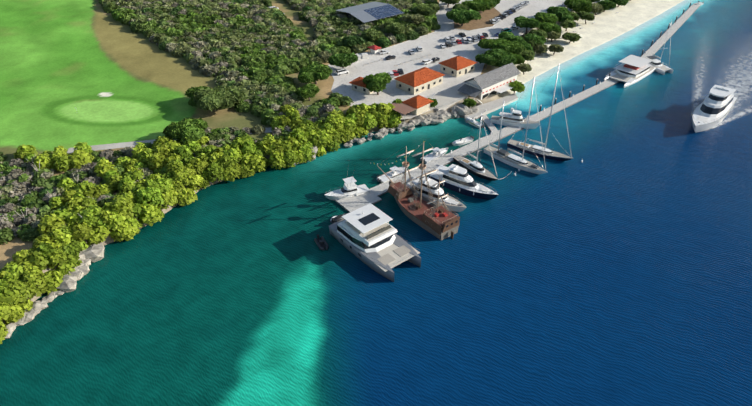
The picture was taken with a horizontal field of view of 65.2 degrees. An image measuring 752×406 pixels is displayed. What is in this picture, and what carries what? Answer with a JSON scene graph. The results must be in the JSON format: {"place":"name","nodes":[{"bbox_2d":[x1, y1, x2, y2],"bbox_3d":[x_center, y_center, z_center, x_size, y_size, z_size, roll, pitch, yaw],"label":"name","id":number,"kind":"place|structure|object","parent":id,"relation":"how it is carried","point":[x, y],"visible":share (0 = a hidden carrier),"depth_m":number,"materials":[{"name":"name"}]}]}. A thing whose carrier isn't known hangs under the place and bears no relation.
{"place":"outdoors","nodes":[
{"label":"outdoors","id":0,"kind":"place"},
{"bbox_2d":[67,105,303,152],"bbox_3d":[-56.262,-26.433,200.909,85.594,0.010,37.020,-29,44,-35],"label":"path","id":1,"kind":"structure","parent":0,"point":[115,145],"depth_m":189.68,"materials":[{"name":"grey concrete"}]},
{"bbox_2d":[0,0,683,325],"bbox_3d":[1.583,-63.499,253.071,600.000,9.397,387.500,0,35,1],"label":"ground","id":2,"kind":"structure","parent":0,"point":[109,77],"depth_m":235.28,"materials":[{"name":"green plant"}]},
{"bbox_2d":[15,156,81,218],"bbox_3d":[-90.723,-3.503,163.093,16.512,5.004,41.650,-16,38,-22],"label":"dry branches","id":3,"kind":"object","parent":2,"relation":"on","point":[77,180],"visible":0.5,"depth_m":168.12,"materials":[{"name":"wood"}]},
{"bbox_2d":[5,243,104,338],"bbox_3d":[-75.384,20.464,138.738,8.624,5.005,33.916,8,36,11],"label":"shoreline rocks","id":4,"kind":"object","parent":2,"relation":"on","point":[91,253],"depth_m":138.45,"materials":[{"name":"grey stone"}]},
{"bbox_2d":[0,0,630,343],"bbox_3d":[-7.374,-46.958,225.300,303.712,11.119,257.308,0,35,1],"label":"vegetation","id":5,"kind":"object","parent":2,"relation":"on","point":[265,45],"depth_m":200.92,"materials":[{"name":"green plant"}]},
{"bbox_2d":[337,1,403,23],"bbox_3d":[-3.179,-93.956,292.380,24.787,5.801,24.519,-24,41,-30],"label":"solar panel roof","id":6,"kind":"structure","parent":2,"relation":"on","point":[370,11],"depth_m":289.11,"materials":[{"name":"grey"}]},
{"bbox_2d":[288,104,477,164],"bbox_3d":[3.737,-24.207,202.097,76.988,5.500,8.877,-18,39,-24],"label":"shore rocks","id":7,"kind":"object","parent":2,"relation":"on","point":[443,115],"depth_m":206.53,"materials":[{"name":"stone"}]},
{"bbox_2d":[329,2,439,64],"bbox_3d":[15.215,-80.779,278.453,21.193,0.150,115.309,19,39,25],"label":"car park kerb","id":8,"kind":"object","parent":2,"relation":"on","point":[396,44],"visible":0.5,"depth_m":265.10,"materials":[{"name":"grey concrete"}]},
{"bbox_2d":[402,95,433,114],"bbox_3d":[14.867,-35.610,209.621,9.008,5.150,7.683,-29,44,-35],"label":"house","id":9,"kind":"structure","parent":2,"relation":"on","point":[420,104],"depth_m":207.75,"materials":[{"name":"orange tile"}]},
{"bbox_2d":[394,67,444,94],"bbox_3d":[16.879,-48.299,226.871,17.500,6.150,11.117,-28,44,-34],"label":"building","id":10,"kind":"structure","parent":2,"relation":"on","point":[419,80],"depth_m":223.71,"materials":[{"name":"white"}]},
{"bbox_2d":[432,82,468,110],"bbox_3d":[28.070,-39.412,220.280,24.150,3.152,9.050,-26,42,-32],"label":"paved plaza","id":11,"kind":"structure","parent":2,"relation":"on","point":[447,99],"depth_m":218.57,"materials":[{"name":"concrete"}]},
{"bbox_2d":[439,55,477,76],"bbox_3d":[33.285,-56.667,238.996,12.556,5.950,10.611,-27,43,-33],"label":"house","id":12,"kind":"structure","parent":2,"relation":"on","point":[457,66],"depth_m":236.51,"materials":[{"name":"white"}]},
{"bbox_2d":[328,0,594,119],"bbox_3d":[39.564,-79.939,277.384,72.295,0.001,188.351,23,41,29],"label":"car park","id":13,"kind":"structure","parent":2,"relation":"on","point":[428,44],"depth_m":253.50,"materials":[{"name":"grey asphalt"}]},
{"bbox_2d":[335,68,348,74],"bbox_3d":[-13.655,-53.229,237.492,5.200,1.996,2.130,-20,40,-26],"label":"white van","id":14,"kind":"object","parent":13,"relation":"on","point":[340,71],"visible":1,"depth_m":236.54,"materials":[{"name":"white paint"}]},
{"bbox_2d":[349,77,372,94],"bbox_3d":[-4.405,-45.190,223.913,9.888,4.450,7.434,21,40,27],"label":"house","id":15,"kind":"structure","parent":13,"relation":"on","point":[358,85],"depth_m":222.39,"materials":[{"name":"white paint"}]},
{"bbox_2d":[354,53,367,62],"bbox_3d":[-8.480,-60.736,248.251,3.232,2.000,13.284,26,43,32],"label":"utility cabinets","id":16,"kind":"object","parent":13,"relation":"on","point":[364,56],"visible":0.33,"depth_m":250.45,"materials":[{"name":"white metal"}]},
{"bbox_2d":[367,45,380,53],"bbox_3d":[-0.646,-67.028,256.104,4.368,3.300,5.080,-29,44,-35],"label":"kiosk","id":17,"kind":"object","parent":13,"relation":"on","point":[374,49],"visible":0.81,"depth_m":255.42,"materials":[{"name":"white paint"}]},
{"bbox_2d":[379,50,388,54],"bbox_3d":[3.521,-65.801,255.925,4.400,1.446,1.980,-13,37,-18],"label":"car","id":18,"kind":"object","parent":13,"relation":"on","point":[381,52],"visible":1,"depth_m":255.32,"materials":[{"name":"white paint"}]},
{"bbox_2d":[385,55,395,59],"bbox_3d":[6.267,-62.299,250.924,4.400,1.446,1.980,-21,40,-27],"label":"black car","id":19,"kind":"object","parent":13,"relation":"on","point":[388,57],"visible":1,"depth_m":250.35,"materials":[{"name":"grey paint"}]},
{"bbox_2d":[392,70,398,75],"bbox_3d":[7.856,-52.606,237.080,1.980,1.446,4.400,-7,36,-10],"label":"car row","id":20,"kind":"object","parent":13,"relation":"on","point":[395,72],"visible":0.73,"depth_m":235.84,"materials":[{"name":"red paint"}]},
{"bbox_2d":[364,54,430,65],"bbox_3d":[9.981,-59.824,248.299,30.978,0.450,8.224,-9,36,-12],"label":"parking line markings","id":21,"kind":"object","parent":13,"relation":"on","point":[400,63],"visible":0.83,"depth_m":248.29,"materials":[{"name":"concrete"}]},
{"bbox_2d":[392,102,416,121],"bbox_3d":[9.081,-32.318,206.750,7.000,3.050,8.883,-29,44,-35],"label":"roof","id":22,"kind":"structure","parent":13,"relation":"on","point":[403,108],"depth_m":205.04,"materials":[{"name":"brown"}]},
{"bbox_2d":[422,59,432,64],"bbox_3d":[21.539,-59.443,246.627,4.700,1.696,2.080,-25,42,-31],"label":"car","id":23,"kind":"object","parent":13,"relation":"on","point":[425,61],"visible":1,"depth_m":245.65,"materials":[{"name":"white paint"}]},
{"bbox_2d":[445,42,451,46],"bbox_3d":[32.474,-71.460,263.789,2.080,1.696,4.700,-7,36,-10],"label":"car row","id":24,"kind":"object","parent":13,"relation":"on","point":[448,44],"visible":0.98,"depth_m":262.25,"materials":[{"name":"grey paint"}]},
{"bbox_2d":[501,28,511,32],"bbox_3d":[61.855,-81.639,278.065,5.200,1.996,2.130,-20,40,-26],"label":"green van","id":25,"kind":"object","parent":13,"relation":"on","point":[507,30],"visible":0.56,"depth_m":277.40,"materials":[{"name":"teal paint"}]},
{"bbox_2d":[453,8,497,30],"bbox_3d":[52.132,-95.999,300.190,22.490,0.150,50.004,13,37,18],"label":"kerb island","id":26,"kind":"structure","parent":2,"relation":"on","point":[474,29],"depth_m":283.29,"materials":[{"name":"white concrete"}]},
{"bbox_2d":[457,79,514,103],"bbox_3d":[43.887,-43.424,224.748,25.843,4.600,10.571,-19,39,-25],"label":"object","id":27,"kind":"object","parent":2,"relation":"on","point":[471,91],"visible":0.85,"depth_m":221.35,"materials":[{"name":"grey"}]},
{"bbox_2d":[464,93,517,122],"bbox_3d":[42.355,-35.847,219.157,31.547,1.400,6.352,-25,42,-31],"label":"quay","id":28,"kind":"structure","parent":2,"relation":"on","point":[491,106],"depth_m":218.54,"materials":[{"name":"concrete"}]},
{"bbox_2d":[464,63,520,99],"bbox_3d":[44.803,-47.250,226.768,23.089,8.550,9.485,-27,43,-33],"label":"pavilion","id":29,"kind":"structure","parent":2,"relation":"on","point":[492,79],"depth_m":222.92,"materials":[{"name":"white"}]},
{"bbox_2d":[0,0,751,405],"bbox_3d":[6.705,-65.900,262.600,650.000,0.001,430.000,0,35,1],"label":"sea water","id":30,"kind":"structure","parent":0,"point":[614,268],"depth_m":141.20,"materials":[{"name":"blue liquid"}]},
{"bbox_2d":[314,234,328,250],"bbox_3d":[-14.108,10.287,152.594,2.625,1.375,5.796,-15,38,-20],"label":"dinghy","id":31,"kind":"object","parent":30,"relation":"on","point":[321,243],"visible":1,"depth_m":152.56,"materials":[{"name":"grey rubber"}]},
{"bbox_2d":[325,165,369,199],"bbox_3d":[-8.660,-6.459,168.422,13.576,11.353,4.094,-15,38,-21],"label":"fishing boat","id":32,"kind":"object","parent":30,"relation":"on","point":[349,188],"visible":0.88,"depth_m":169.48,"materials":[{"name":"white plastic"}]},
{"bbox_2d":[329,203,420,281],"bbox_3d":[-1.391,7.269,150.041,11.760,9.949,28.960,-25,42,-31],"label":"catamaran","id":33,"kind":"object","parent":30,"relation":"on","point":[367,235],"visible":0.96,"depth_m":147.11,"materials":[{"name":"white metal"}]},
{"bbox_2d":[377,166,406,182],"bbox_3d":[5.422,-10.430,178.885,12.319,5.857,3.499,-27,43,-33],"label":"motorboat","id":34,"kind":"object","parent":30,"relation":"on","point":[395,170],"visible":0.67,"depth_m":179.34,"materials":[{"name":"white plastic"}]},
{"bbox_2d":[370,141,459,239],"bbox_3d":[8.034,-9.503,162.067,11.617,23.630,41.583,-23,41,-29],"label":"pirate ship","id":35,"kind":"object","parent":30,"relation":"on","point":[441,222],"visible":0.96,"depth_m":158.35,"materials":[{"name":"brown wood"}]},
{"bbox_2d":[421,145,447,162],"bbox_3d":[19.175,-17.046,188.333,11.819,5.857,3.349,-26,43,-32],"label":"motorboat","id":36,"kind":"object","parent":30,"relation":"on","point":[437,152],"visible":0.83,"depth_m":188.79,"materials":[{"name":"white plastic"}]},
{"bbox_2d":[406,175,466,211],"bbox_3d":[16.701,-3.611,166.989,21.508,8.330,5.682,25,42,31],"label":"motor yacht","id":37,"kind":"object","parent":30,"relation":"on","point":[454,204],"visible":0.67,"depth_m":165.78,"materials":[{"name":"white"}]},
{"bbox_2d":[356,115,541,202],"bbox_3d":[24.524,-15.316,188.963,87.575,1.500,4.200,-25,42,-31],"label":"dock","id":38,"kind":"object","parent":30,"relation":"on","point":[433,165],"visible":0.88,"depth_m":189.92,"materials":[{"name":"concrete"}]},
{"bbox_2d":[334,191,381,212],"bbox_3d":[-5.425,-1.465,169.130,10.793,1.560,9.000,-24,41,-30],"label":"dock platform","id":39,"kind":"structure","parent":38,"relation":"on","point":[351,204],"depth_m":168.42,"materials":[{"name":"concrete"}]},
{"bbox_2d":[482,114,497,132],"bbox_3d":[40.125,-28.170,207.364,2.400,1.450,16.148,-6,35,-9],"label":"dock link","id":40,"kind":"object","parent":38,"relation":"attached to","point":[489,124],"visible":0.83,"depth_m":207.19,"materials":[{"name":"concrete"}]},
{"bbox_2d":[452,136,473,145],"bbox_3d":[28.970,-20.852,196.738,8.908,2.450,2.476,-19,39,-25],"label":"motorboat","id":41,"kind":"object","parent":30,"relation":"on","point":[461,141],"visible":0.81,"depth_m":196.16,"materials":[{"name":"white"}]},
{"bbox_2d":[428,164,498,199],"bbox_3d":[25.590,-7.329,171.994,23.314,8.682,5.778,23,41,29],"label":"motor yacht","id":42,"kind":"object","parent":30,"relation":"on","point":[455,177],"visible":0.94,"depth_m":171.16,"materials":[{"name":"white"}]},
{"bbox_2d":[464,116,484,128],"bbox_3d":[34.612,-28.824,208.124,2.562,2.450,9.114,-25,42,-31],"label":"motorboat","id":43,"kind":"object","parent":30,"relation":"on","point":[473,122],"visible":0.71,"depth_m":207.61,"materials":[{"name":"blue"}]},
{"bbox_2d":[453,113,497,180],"bbox_3d":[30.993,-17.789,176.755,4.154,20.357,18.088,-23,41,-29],"label":"sailboat","id":44,"kind":"object","parent":30,"relation":"on","point":[476,167],"visible":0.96,"depth_m":180.03,"materials":[{"name":"black"}]},
{"bbox_2d":[490,108,539,128],"bbox_3d":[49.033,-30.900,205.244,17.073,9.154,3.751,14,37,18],"label":"motor yacht","id":45,"kind":"object","parent":30,"relation":"on","point":[511,120],"visible":0.94,"depth_m":205.32,"materials":[{"name":"white plastic"}]},
{"bbox_2d":[484,76,546,173],"bbox_3d":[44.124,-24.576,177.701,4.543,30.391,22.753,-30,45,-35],"label":"sailboat","id":46,"kind":"object","parent":30,"relation":"on","point":[503,156],"visible":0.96,"depth_m":183.48,"materials":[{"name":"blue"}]},
{"bbox_2d":[507,63,572,160],"bbox_3d":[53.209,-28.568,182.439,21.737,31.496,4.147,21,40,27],"label":"sailboat","id":47,"kind":"object","parent":30,"relation":"on","point":[549,153],"visible":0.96,"depth_m":188.80,"materials":[{"name":"white"}]},
{"bbox_2d":[534,73,620,119],"bbox_3d":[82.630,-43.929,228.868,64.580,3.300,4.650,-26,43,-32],"label":"dock pier","id":48,"kind":"structure","parent":30,"relation":"in","point":[577,98],"depth_m":224.57,"materials":[{"name":"concrete"}]},
{"bbox_2d":[604,55,655,87],"bbox_3d":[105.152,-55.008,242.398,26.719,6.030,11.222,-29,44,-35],"label":"catamaran","id":49,"kind":"object","parent":30,"relation":"on","point":[631,70],"visible":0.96,"depth_m":240.26,"materials":[{"name":"white plastic"}]},
{"bbox_2d":[647,20,672,74],"bbox_3d":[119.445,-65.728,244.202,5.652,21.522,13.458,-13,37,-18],"label":"sailing catamaran","id":50,"kind":"object","parent":30,"relation":"on","point":[659,66],"visible":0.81,"depth_m":247.18,"materials":[{"name":"white plastic"}]},
{"bbox_2d":[641,2,700,58],"bbox_3d":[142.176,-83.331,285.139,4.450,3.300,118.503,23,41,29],"label":"dock pier","id":51,"kind":"structure","parent":30,"relation":"in","point":[675,26],"depth_m":286.79,"materials":[{"name":"concrete"}]},
{"bbox_2d":[691,85,737,132],"bbox_3d":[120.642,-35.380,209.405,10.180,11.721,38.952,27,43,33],"label":"motor yacht","id":52,"kind":"object","parent":30,"relation":"on","point":[717,103],"visible":0.94,"depth_m":206.36,"materials":[{"name":"white plastic"}]},
{"bbox_2d":[691,23,751,131],"bbox_3d":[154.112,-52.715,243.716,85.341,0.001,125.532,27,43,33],"label":"water wake","id":53,"kind":"object","parent":30,"relation":"on","point":[736,94],"visible":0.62,"depth_m":238.21,"materials":[{"name":"white liquid"}]},
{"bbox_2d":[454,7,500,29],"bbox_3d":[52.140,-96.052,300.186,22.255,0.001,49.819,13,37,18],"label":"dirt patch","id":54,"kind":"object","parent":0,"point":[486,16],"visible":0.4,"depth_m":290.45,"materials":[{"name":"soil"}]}
]}

